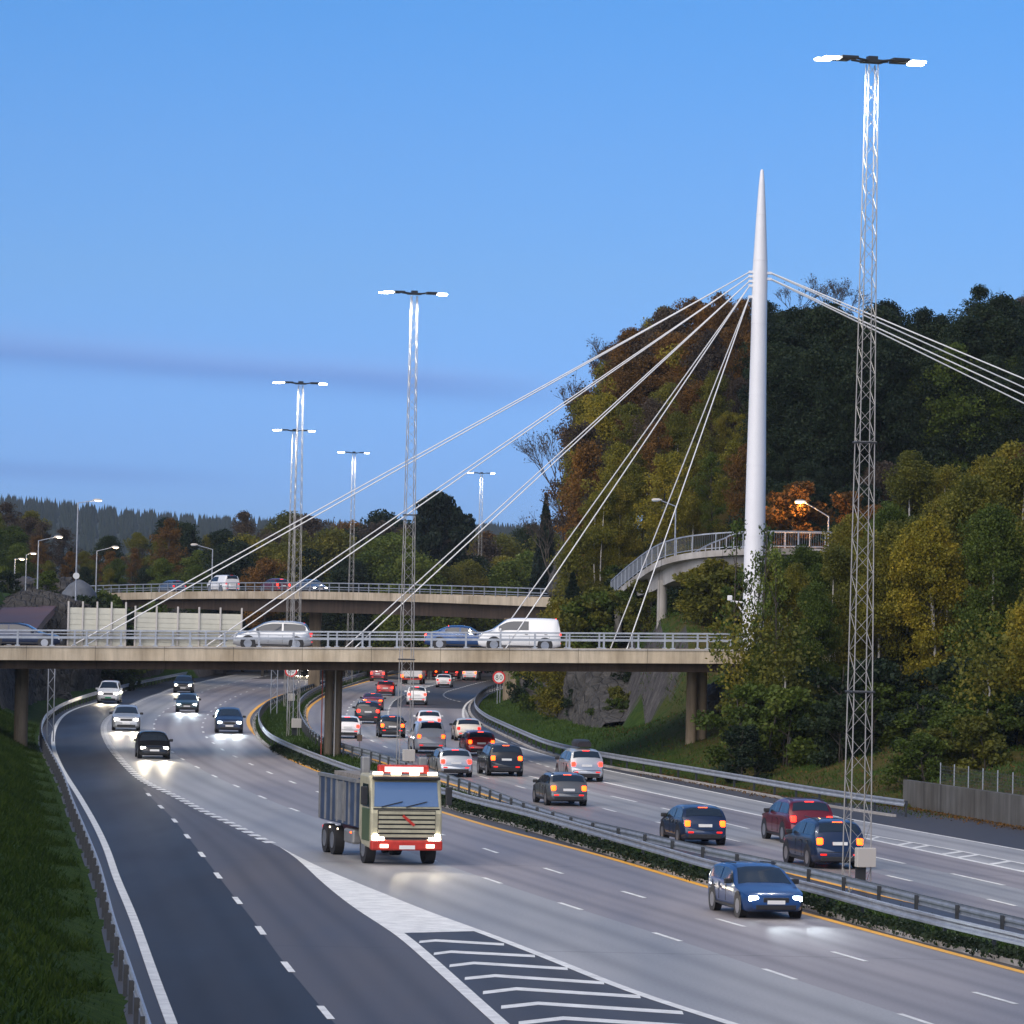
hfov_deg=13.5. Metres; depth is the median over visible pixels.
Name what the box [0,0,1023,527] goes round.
sky
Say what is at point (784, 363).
broadleaf tree
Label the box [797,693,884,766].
bush
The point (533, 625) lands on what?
van
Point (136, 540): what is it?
birch tree
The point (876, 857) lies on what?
lane line
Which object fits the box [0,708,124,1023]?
bank grass
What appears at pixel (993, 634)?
bush
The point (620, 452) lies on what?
autumn tree
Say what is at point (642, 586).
bush
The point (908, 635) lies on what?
bush
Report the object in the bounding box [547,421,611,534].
autumn tree
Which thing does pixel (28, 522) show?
autumn tree
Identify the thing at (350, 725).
hatchback
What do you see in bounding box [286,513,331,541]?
autumn tree
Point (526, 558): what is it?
broadleaf tree
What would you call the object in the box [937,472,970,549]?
broadleaf tree
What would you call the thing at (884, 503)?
broadleaf tree
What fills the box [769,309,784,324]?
broadleaf tree
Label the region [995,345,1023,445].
autumn tree
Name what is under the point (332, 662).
road bridge
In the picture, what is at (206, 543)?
birch tree
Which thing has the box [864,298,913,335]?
broadleaf tree
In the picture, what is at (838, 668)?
bush
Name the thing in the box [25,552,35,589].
street lamp
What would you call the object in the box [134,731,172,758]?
hatchback
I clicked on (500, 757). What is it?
suv
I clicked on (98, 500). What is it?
street lamp
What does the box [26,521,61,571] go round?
autumn tree
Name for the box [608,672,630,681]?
bush
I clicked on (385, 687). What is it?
hatchback
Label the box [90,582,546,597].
bridge railing
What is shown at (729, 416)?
autumn tree
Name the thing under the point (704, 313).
birch tree
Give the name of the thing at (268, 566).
autumn tree
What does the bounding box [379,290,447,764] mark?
lighting mast
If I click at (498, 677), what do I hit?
speed limit sign
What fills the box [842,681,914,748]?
bush
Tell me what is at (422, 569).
broadleaf tree
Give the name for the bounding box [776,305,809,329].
broadleaf tree
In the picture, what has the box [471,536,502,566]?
autumn tree
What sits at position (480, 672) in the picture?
broadleaf tree
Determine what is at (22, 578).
brick shed
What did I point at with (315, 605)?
road bridge
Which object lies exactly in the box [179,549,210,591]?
broadleaf tree
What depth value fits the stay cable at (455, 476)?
255.25 m
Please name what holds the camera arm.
attached to the cable stay pylon
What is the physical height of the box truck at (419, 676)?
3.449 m
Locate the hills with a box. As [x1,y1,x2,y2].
[19,515,255,578]
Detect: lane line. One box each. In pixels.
[101,674,274,842]
[146,793,334,1018]
[153,677,932,1023]
[201,682,1017,1003]
[347,696,1016,905]
[472,760,1003,884]
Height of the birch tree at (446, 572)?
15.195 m
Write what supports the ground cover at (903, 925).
on the median ground at (954, 931)
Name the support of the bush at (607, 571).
on the ground at (656, 696)
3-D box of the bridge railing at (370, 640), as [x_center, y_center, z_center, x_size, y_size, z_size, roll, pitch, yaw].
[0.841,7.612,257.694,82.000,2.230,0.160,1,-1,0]
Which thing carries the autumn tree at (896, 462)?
on the ground at (656, 696)
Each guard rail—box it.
[39,672,186,1023]
[258,672,1023,946]
[298,672,1023,929]
[474,683,907,816]
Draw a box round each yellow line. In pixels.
[246,694,1023,973]
[306,673,1021,929]
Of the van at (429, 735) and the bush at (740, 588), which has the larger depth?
the bush at (740, 588)
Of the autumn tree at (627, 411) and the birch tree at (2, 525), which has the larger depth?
the birch tree at (2, 525)
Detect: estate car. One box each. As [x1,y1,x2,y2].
[0,622,62,645]
[427,747,471,776]
[533,771,586,805]
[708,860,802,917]
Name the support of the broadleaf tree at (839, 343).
on the ground at (656, 696)
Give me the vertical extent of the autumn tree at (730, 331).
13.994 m
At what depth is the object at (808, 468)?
345.31 m
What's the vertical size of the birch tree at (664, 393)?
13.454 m
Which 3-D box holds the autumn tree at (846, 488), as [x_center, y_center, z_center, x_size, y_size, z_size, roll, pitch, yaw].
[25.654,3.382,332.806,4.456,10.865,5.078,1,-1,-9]
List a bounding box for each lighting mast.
[273,381,326,735]
[273,429,314,706]
[338,452,368,682]
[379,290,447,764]
[472,472,494,555]
[814,55,925,891]
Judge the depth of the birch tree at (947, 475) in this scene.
281.34 m
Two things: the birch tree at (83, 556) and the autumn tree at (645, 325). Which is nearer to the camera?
the autumn tree at (645, 325)
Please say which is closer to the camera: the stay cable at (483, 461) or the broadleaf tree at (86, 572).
the stay cable at (483, 461)
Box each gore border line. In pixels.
[389,930,508,1023]
[475,931,737,1023]
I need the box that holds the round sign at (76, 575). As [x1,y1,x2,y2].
[73,573,79,578]
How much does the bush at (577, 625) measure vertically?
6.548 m
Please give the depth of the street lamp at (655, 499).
312.00 m
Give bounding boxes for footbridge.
[611,531,831,645]
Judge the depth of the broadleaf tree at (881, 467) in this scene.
341.05 m
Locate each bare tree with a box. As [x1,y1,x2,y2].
[119,545,148,583]
[511,420,568,543]
[512,488,567,577]
[551,372,594,423]
[583,324,635,384]
[775,278,855,312]
[801,273,872,312]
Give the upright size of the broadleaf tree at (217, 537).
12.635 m
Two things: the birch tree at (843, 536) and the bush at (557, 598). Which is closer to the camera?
the birch tree at (843, 536)
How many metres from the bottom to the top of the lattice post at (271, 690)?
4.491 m
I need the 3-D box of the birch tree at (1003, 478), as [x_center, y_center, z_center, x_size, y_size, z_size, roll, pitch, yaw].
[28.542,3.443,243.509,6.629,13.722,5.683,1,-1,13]
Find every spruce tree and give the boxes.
[65,548,77,580]
[180,530,198,584]
[527,495,555,596]
[563,572,580,601]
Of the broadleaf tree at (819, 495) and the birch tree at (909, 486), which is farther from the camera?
the broadleaf tree at (819, 495)
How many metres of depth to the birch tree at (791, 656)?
231.76 m
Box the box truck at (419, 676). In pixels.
[402,671,425,683]
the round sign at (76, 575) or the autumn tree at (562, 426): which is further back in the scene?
the autumn tree at (562, 426)
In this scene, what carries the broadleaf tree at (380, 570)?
on the ground at (656, 696)
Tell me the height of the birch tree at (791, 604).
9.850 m
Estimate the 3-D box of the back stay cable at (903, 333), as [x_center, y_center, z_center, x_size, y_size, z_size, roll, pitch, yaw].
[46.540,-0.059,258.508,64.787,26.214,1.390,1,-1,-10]
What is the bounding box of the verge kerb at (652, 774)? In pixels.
[468,686,895,816]
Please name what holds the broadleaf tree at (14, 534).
on the ground at (656, 696)
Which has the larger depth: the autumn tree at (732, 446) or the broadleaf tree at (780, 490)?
the autumn tree at (732, 446)
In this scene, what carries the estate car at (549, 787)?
on the road lane at (351, 694)
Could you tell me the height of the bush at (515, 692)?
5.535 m
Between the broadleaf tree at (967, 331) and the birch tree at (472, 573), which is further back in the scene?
the birch tree at (472, 573)
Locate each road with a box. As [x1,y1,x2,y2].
[0,606,55,629]
[38,670,1023,1023]
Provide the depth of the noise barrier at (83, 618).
257.98 m
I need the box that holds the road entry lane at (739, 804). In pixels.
[495,740,1023,870]
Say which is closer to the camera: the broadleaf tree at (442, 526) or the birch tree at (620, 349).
the birch tree at (620, 349)
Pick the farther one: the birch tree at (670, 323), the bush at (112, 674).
the birch tree at (670, 323)
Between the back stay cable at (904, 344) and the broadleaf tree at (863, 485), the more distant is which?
the broadleaf tree at (863, 485)
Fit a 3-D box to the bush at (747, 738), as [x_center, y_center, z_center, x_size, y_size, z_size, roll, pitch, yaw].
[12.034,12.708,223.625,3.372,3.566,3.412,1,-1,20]
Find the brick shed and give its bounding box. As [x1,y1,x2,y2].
[16,576,31,582]
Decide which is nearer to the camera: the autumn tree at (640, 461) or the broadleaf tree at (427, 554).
the autumn tree at (640, 461)
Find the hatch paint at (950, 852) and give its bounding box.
[872,837,1023,870]
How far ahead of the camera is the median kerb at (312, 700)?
332.90 m
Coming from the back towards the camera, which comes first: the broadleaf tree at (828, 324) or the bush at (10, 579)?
the bush at (10, 579)
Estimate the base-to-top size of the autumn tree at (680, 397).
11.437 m
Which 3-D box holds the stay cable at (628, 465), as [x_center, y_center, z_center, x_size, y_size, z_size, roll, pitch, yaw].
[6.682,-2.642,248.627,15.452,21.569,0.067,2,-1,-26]
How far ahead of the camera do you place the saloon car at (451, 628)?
254.22 m
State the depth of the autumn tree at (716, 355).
415.16 m
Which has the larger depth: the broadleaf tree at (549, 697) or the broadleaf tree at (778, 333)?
the broadleaf tree at (778, 333)
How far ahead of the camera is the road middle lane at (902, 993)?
123.69 m
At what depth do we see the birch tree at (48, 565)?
535.89 m
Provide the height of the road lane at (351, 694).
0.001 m
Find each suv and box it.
[109,705,142,730]
[172,675,195,692]
[352,700,382,722]
[370,671,388,680]
[405,686,429,704]
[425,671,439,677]
[462,671,479,680]
[477,742,522,775]
[761,796,832,842]
[783,816,862,867]
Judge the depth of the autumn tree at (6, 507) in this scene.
636.09 m
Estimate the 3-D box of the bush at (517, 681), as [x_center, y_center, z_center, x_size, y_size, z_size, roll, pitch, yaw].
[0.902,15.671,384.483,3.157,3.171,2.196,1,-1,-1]
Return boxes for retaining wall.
[903,780,1023,826]
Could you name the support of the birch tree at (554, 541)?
on the ground at (656, 696)
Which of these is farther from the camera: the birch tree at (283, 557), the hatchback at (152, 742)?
the birch tree at (283, 557)
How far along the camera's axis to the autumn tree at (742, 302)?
497.97 m
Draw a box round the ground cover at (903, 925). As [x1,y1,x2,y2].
[269,744,1023,966]
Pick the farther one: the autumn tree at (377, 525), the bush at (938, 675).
the autumn tree at (377, 525)
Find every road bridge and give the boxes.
[0,645,948,755]
[109,591,551,700]
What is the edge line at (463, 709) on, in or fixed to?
on the road at (462, 696)
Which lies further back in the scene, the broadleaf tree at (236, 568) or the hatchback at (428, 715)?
the broadleaf tree at (236, 568)
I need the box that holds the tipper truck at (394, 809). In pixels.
[318,756,451,862]
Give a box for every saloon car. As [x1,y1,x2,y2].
[360,693,385,709]
[424,625,486,647]
[444,671,460,678]
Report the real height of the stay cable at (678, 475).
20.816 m
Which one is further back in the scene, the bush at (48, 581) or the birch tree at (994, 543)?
the bush at (48, 581)
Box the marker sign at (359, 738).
[357,735,361,755]
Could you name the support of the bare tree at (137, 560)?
on the ground at (656, 696)
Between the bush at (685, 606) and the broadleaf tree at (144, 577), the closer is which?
the bush at (685, 606)
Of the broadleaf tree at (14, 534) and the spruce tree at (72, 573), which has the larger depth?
the spruce tree at (72, 573)
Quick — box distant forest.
[0,494,574,588]
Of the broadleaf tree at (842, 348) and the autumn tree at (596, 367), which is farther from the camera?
the autumn tree at (596, 367)
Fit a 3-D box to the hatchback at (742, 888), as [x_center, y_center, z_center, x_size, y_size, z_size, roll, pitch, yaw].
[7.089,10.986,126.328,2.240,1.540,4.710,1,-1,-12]
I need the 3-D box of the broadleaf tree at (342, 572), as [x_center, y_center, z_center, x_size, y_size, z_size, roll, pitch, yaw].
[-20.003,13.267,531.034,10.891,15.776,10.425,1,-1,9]
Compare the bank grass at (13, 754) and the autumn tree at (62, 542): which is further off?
the autumn tree at (62, 542)
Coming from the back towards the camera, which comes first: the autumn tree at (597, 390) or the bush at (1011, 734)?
the autumn tree at (597, 390)
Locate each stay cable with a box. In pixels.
[71,273,748,645]
[88,272,749,643]
[207,278,747,644]
[216,276,749,646]
[345,289,739,646]
[355,281,749,646]
[506,285,749,647]
[512,290,745,617]
[610,302,746,647]
[626,296,749,648]
[770,272,1023,378]
[770,278,1023,395]
[772,274,1023,387]
[772,280,1023,403]
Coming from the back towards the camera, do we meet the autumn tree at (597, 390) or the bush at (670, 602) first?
the autumn tree at (597, 390)
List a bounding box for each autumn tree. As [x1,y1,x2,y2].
[0,502,24,535]
[15,516,44,570]
[24,535,51,577]
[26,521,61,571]
[47,527,82,577]
[59,551,79,580]
[85,554,104,590]
[98,550,117,589]
[120,548,145,587]
[146,517,190,579]
[148,530,183,575]
[230,510,270,536]
[239,557,291,675]
[254,532,268,539]
[260,531,286,576]
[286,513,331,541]
[329,519,369,535]
[355,520,398,542]
[393,524,411,535]
[450,540,476,558]
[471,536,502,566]
[474,530,496,556]
[542,426,574,551]
[545,525,604,613]
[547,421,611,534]
[552,386,588,468]
[553,438,618,585]
[553,528,584,594]
[559,390,594,473]
[579,451,615,582]
[580,360,612,422]
[582,365,644,424]
[585,346,614,392]
[593,441,648,556]
[596,353,648,432]
[602,414,634,517]
[604,402,662,526]
[612,462,655,556]
[626,396,666,494]
[628,434,663,550]
[630,353,666,479]
[633,453,693,564]
[634,421,682,546]
[640,317,653,329]
[644,451,701,554]
[651,343,708,400]
[654,306,718,380]
[659,330,727,425]
[661,384,695,481]
[671,296,703,321]
[672,408,719,493]
[676,379,718,443]
[679,328,738,452]
[689,409,721,497]
[689,451,727,549]
[707,291,736,311]
[709,440,746,543]
[712,411,741,476]
[715,323,748,439]
[721,304,751,386]
[721,443,767,542]
[726,332,750,437]
[726,413,747,455]
[727,377,748,447]
[734,298,751,316]
[744,300,780,328]
[765,480,837,548]
[777,448,794,482]
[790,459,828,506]
[825,486,869,516]
[842,368,885,464]
[860,486,882,508]
[883,488,905,510]
[893,457,901,467]
[896,327,910,339]
[900,306,944,349]
[932,313,952,324]
[947,283,993,322]
[954,303,1005,325]
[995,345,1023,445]
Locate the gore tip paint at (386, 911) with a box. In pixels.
[282,848,481,932]
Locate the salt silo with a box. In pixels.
[62,579,96,597]
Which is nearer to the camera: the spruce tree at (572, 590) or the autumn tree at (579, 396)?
the spruce tree at (572, 590)
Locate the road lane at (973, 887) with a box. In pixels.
[347,676,1023,907]
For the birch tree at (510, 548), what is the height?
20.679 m
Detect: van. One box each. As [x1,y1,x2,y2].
[96,680,122,702]
[207,575,239,590]
[406,721,445,752]
[478,618,560,647]
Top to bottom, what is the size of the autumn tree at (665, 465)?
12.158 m
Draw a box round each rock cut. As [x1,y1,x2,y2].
[0,589,188,710]
[518,634,628,727]
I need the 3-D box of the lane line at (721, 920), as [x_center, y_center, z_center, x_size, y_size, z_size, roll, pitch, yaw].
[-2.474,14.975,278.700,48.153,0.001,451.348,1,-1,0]
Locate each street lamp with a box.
[14,558,24,589]
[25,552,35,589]
[37,535,62,588]
[75,499,101,600]
[95,546,118,592]
[191,543,212,578]
[652,498,675,555]
[795,500,828,545]
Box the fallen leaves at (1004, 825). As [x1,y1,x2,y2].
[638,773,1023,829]
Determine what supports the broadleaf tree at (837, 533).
on the ground at (656, 696)
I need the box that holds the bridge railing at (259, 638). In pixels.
[0,629,945,648]
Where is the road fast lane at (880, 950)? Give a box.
[202,680,1023,1005]
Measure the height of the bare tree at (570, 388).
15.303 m
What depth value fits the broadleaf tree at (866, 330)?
362.13 m
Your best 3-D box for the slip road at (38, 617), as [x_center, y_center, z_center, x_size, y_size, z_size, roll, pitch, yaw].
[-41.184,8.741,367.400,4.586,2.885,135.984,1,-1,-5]
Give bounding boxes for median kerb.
[252,689,1023,967]
[303,671,611,842]
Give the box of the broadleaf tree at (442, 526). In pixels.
[410,490,475,673]
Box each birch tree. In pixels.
[0,514,9,553]
[19,510,50,573]
[40,560,57,576]
[75,550,90,577]
[83,560,101,588]
[100,568,117,592]
[122,532,150,587]
[145,537,183,577]
[200,534,214,551]
[257,525,273,536]
[260,539,283,671]
[262,529,324,619]
[265,510,312,540]
[267,542,325,675]
[390,528,429,555]
[406,562,465,679]
[448,559,495,679]
[464,532,480,554]
[485,532,530,671]
[488,555,527,582]
[526,532,560,553]
[556,395,593,512]
[568,391,622,513]
[577,488,623,590]
[597,476,647,565]
[602,327,646,442]
[622,326,653,401]
[640,306,700,382]
[644,330,697,394]
[648,382,680,508]
[660,410,697,504]
[670,443,715,547]
[684,302,719,369]
[690,369,734,481]
[699,570,786,713]
[705,301,750,434]
[733,583,830,749]
[748,574,804,668]
[769,562,812,649]
[788,580,844,699]
[795,543,862,667]
[821,513,870,636]
[834,529,915,677]
[853,503,911,598]
[865,515,947,673]
[881,449,940,519]
[882,513,978,691]
[912,464,963,615]
[919,492,965,622]
[928,473,1019,659]
[938,503,1023,682]
[942,584,1023,728]
[954,454,992,559]
[963,453,1023,612]
[998,498,1023,604]
[1007,444,1023,520]
[1015,516,1023,603]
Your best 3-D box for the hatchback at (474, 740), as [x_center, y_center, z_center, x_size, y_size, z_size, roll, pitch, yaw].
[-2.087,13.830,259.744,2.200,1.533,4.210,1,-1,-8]
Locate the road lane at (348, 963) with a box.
[143,788,493,1023]
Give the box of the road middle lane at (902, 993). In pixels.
[154,679,1023,1023]
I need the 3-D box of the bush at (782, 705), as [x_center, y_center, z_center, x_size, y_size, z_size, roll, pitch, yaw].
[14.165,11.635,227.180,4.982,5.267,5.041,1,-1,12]
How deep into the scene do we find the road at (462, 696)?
178.66 m
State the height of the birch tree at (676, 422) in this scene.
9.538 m
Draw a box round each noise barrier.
[67,601,126,645]
[134,606,242,645]
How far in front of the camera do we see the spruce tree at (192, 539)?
595.89 m
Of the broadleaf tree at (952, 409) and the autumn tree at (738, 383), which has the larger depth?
the autumn tree at (738, 383)
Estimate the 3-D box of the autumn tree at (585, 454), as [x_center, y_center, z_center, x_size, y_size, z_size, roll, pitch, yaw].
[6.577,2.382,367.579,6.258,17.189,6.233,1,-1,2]
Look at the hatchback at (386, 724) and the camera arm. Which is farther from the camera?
the hatchback at (386, 724)
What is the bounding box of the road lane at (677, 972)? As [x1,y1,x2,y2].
[105,674,925,1023]
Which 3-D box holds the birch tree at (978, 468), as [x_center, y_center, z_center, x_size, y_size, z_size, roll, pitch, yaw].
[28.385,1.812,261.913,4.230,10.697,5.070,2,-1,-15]
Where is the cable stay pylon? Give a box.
[742,169,771,648]
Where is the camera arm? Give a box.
[727,595,743,612]
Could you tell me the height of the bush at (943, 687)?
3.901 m
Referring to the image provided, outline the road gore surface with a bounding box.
[280,847,724,1023]
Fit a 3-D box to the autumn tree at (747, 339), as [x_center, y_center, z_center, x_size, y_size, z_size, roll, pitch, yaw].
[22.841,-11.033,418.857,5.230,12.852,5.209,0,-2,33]
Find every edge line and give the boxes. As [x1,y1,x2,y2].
[51,690,177,1023]
[462,688,1023,850]
[591,779,1023,871]
[865,834,1023,863]
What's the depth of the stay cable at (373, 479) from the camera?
255.36 m
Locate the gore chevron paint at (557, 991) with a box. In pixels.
[419,939,682,1023]
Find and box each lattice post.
[46,669,55,741]
[270,670,277,713]
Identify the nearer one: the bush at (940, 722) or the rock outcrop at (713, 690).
the bush at (940, 722)
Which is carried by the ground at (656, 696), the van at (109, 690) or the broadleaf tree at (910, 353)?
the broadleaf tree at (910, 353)
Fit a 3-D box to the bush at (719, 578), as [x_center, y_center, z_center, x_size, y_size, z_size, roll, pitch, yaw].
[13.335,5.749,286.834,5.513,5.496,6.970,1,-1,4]
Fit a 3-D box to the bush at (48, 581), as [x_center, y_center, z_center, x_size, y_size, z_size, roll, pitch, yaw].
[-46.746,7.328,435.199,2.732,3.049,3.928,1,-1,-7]
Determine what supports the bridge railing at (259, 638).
on the road bridge at (332, 662)
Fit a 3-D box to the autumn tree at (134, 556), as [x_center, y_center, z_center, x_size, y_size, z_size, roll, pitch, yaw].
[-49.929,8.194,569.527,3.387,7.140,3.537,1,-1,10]
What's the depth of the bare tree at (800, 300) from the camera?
453.20 m
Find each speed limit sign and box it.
[285,670,296,716]
[493,671,504,703]
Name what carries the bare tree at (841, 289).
on the ground at (656, 696)
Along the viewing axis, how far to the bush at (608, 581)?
323.64 m
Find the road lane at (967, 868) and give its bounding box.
[388,707,1023,889]
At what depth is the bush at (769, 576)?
274.14 m
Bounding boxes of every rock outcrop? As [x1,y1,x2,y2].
[0,578,51,591]
[39,576,73,593]
[57,690,71,699]
[546,551,584,597]
[707,682,728,713]
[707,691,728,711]
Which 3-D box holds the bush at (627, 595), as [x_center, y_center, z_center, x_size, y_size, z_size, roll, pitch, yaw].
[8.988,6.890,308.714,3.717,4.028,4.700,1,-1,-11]
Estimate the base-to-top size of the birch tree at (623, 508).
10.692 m
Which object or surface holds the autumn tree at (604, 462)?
on the ground at (656, 696)
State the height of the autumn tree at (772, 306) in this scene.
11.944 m
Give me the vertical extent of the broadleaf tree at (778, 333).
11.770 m
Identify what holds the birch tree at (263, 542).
on the ground at (656, 696)
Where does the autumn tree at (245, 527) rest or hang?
on the ground at (656, 696)
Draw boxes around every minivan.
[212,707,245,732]
[233,621,312,646]
[555,739,602,781]
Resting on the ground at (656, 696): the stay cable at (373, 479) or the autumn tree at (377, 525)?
the autumn tree at (377, 525)
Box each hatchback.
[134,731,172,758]
[157,580,185,591]
[174,693,200,711]
[260,578,289,590]
[296,579,326,591]
[341,715,361,736]
[374,715,406,737]
[375,680,396,695]
[412,710,442,722]
[435,674,454,687]
[449,718,481,740]
[458,730,494,751]
[660,804,725,844]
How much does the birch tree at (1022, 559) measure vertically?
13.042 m
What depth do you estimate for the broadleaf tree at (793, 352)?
360.43 m
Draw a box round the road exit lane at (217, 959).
[55,674,334,1023]
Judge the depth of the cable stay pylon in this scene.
251.82 m
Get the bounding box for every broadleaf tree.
[0,524,35,575]
[0,528,17,565]
[0,547,10,566]
[3,542,41,577]
[78,566,95,586]
[85,535,130,591]
[101,558,129,592]
[130,565,157,591]
[145,517,181,574]
[145,557,181,611]
[168,521,205,578]
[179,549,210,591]
[180,538,276,671]
[184,563,213,612]
[188,553,275,674]
[202,529,238,562]
[207,532,271,671]
[263,546,341,675]
[307,557,384,676]
[309,526,365,672]
[323,549,407,676]
[338,509,411,548]
[359,532,401,640]
[368,550,461,646]
[378,534,428,646]
[394,553,429,646]
[410,490,475,673]
[449,553,503,673]
[466,574,501,678]
[469,558,531,647]
[508,549,534,594]
[509,523,537,551]
[517,596,573,717]
[720,475,782,549]
[721,642,772,721]
[724,342,750,430]
[737,324,801,403]
[739,339,788,453]
[741,444,787,510]
[745,354,825,481]
[765,505,811,547]
[766,345,805,458]
[766,376,828,482]
[766,479,827,537]
[767,476,841,537]
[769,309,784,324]
[771,544,824,623]
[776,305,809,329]
[796,351,897,487]
[797,300,854,351]
[801,510,824,548]
[802,562,857,632]
[814,464,843,506]
[816,514,845,545]
[821,521,862,584]
[831,333,854,352]
[835,343,873,448]
[836,306,857,325]
[836,482,885,511]
[844,316,903,448]
[845,336,925,479]
[851,460,902,502]
[862,467,876,481]
[863,331,915,423]
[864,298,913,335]
[864,304,904,334]
[869,500,912,520]
[878,344,925,455]
[883,353,967,468]
[901,342,995,474]
[903,348,986,472]
[906,323,916,336]
[911,317,948,348]
[916,345,936,458]
[932,315,1009,450]
[933,357,1009,472]
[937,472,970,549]
[947,316,983,350]
[956,352,1019,458]
[970,291,1023,333]
[970,314,1023,406]
[970,351,1001,415]
[978,376,1023,455]
[984,600,1023,745]
[991,438,1023,511]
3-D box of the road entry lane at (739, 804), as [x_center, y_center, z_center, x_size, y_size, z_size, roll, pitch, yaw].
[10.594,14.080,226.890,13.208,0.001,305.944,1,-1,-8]
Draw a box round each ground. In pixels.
[0,424,1023,1023]
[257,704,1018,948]
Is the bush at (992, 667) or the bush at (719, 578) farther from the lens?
the bush at (719, 578)
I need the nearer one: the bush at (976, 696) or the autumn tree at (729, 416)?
the bush at (976, 696)
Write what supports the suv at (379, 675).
on the road lane at (351, 694)
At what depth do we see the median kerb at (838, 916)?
128.34 m
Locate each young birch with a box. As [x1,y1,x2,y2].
[708,518,785,678]
[727,548,802,722]
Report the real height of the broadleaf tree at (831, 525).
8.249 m
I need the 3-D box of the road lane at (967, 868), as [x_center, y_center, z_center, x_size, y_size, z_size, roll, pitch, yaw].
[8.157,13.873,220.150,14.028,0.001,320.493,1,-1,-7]
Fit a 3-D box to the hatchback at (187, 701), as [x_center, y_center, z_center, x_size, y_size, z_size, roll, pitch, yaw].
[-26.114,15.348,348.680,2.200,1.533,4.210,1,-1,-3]
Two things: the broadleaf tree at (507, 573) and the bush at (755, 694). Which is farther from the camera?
the broadleaf tree at (507, 573)
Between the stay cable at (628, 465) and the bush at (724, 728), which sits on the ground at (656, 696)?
the bush at (724, 728)
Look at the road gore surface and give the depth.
100.02 m
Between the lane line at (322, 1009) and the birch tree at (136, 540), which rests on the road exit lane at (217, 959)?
the lane line at (322, 1009)
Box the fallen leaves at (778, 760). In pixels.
[601,530,1022,818]
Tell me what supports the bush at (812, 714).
on the ground at (656, 696)
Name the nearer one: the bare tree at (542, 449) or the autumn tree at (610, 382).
the autumn tree at (610, 382)
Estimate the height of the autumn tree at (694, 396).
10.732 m
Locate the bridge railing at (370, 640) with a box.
[6,629,860,648]
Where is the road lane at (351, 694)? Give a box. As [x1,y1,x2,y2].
[308,671,1023,917]
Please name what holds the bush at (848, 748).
on the ground at (656, 696)
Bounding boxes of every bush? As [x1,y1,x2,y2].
[0,566,14,589]
[0,569,22,593]
[33,570,59,593]
[72,593,141,690]
[93,587,145,676]
[98,585,157,592]
[106,592,167,675]
[505,675,520,699]
[506,671,542,711]
[506,673,534,702]
[535,671,544,704]
[538,585,587,616]
[559,584,628,647]
[559,589,618,647]
[560,689,572,715]
[561,590,623,647]
[584,587,628,647]
[585,697,629,727]
[599,564,626,583]
[603,685,630,723]
[604,558,649,581]
[604,565,647,585]
[607,584,648,635]
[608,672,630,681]
[614,590,654,635]
[624,579,677,632]
[651,591,671,617]
[666,586,689,613]
[667,587,697,617]
[667,597,683,607]
[672,558,743,629]
[673,565,739,622]
[690,682,808,768]
[709,724,776,782]
[714,668,829,754]
[715,666,813,749]
[719,571,742,627]
[729,564,784,642]
[730,579,742,607]
[738,684,823,771]
[780,707,819,752]
[795,659,913,746]
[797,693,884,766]
[804,700,859,749]
[814,713,873,758]
[817,661,849,698]
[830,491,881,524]
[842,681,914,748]
[849,657,935,741]
[868,679,919,738]
[875,631,945,691]
[877,732,953,790]
[878,690,960,752]
[893,693,946,753]
[907,727,983,774]
[909,708,982,767]
[915,655,997,710]
[925,701,980,759]
[934,695,1023,750]
[934,713,1013,775]
[937,671,992,702]
[964,692,1013,744]
[972,660,1003,694]
[980,626,1020,684]
[995,665,1023,744]
[995,693,1023,749]
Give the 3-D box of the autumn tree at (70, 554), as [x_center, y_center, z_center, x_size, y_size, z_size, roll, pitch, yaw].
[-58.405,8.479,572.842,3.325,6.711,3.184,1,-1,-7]
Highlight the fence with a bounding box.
[940,763,1023,794]
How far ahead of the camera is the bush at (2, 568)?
419.63 m
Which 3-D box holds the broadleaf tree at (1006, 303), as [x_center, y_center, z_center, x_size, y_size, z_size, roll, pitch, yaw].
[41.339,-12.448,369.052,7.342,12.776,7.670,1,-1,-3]

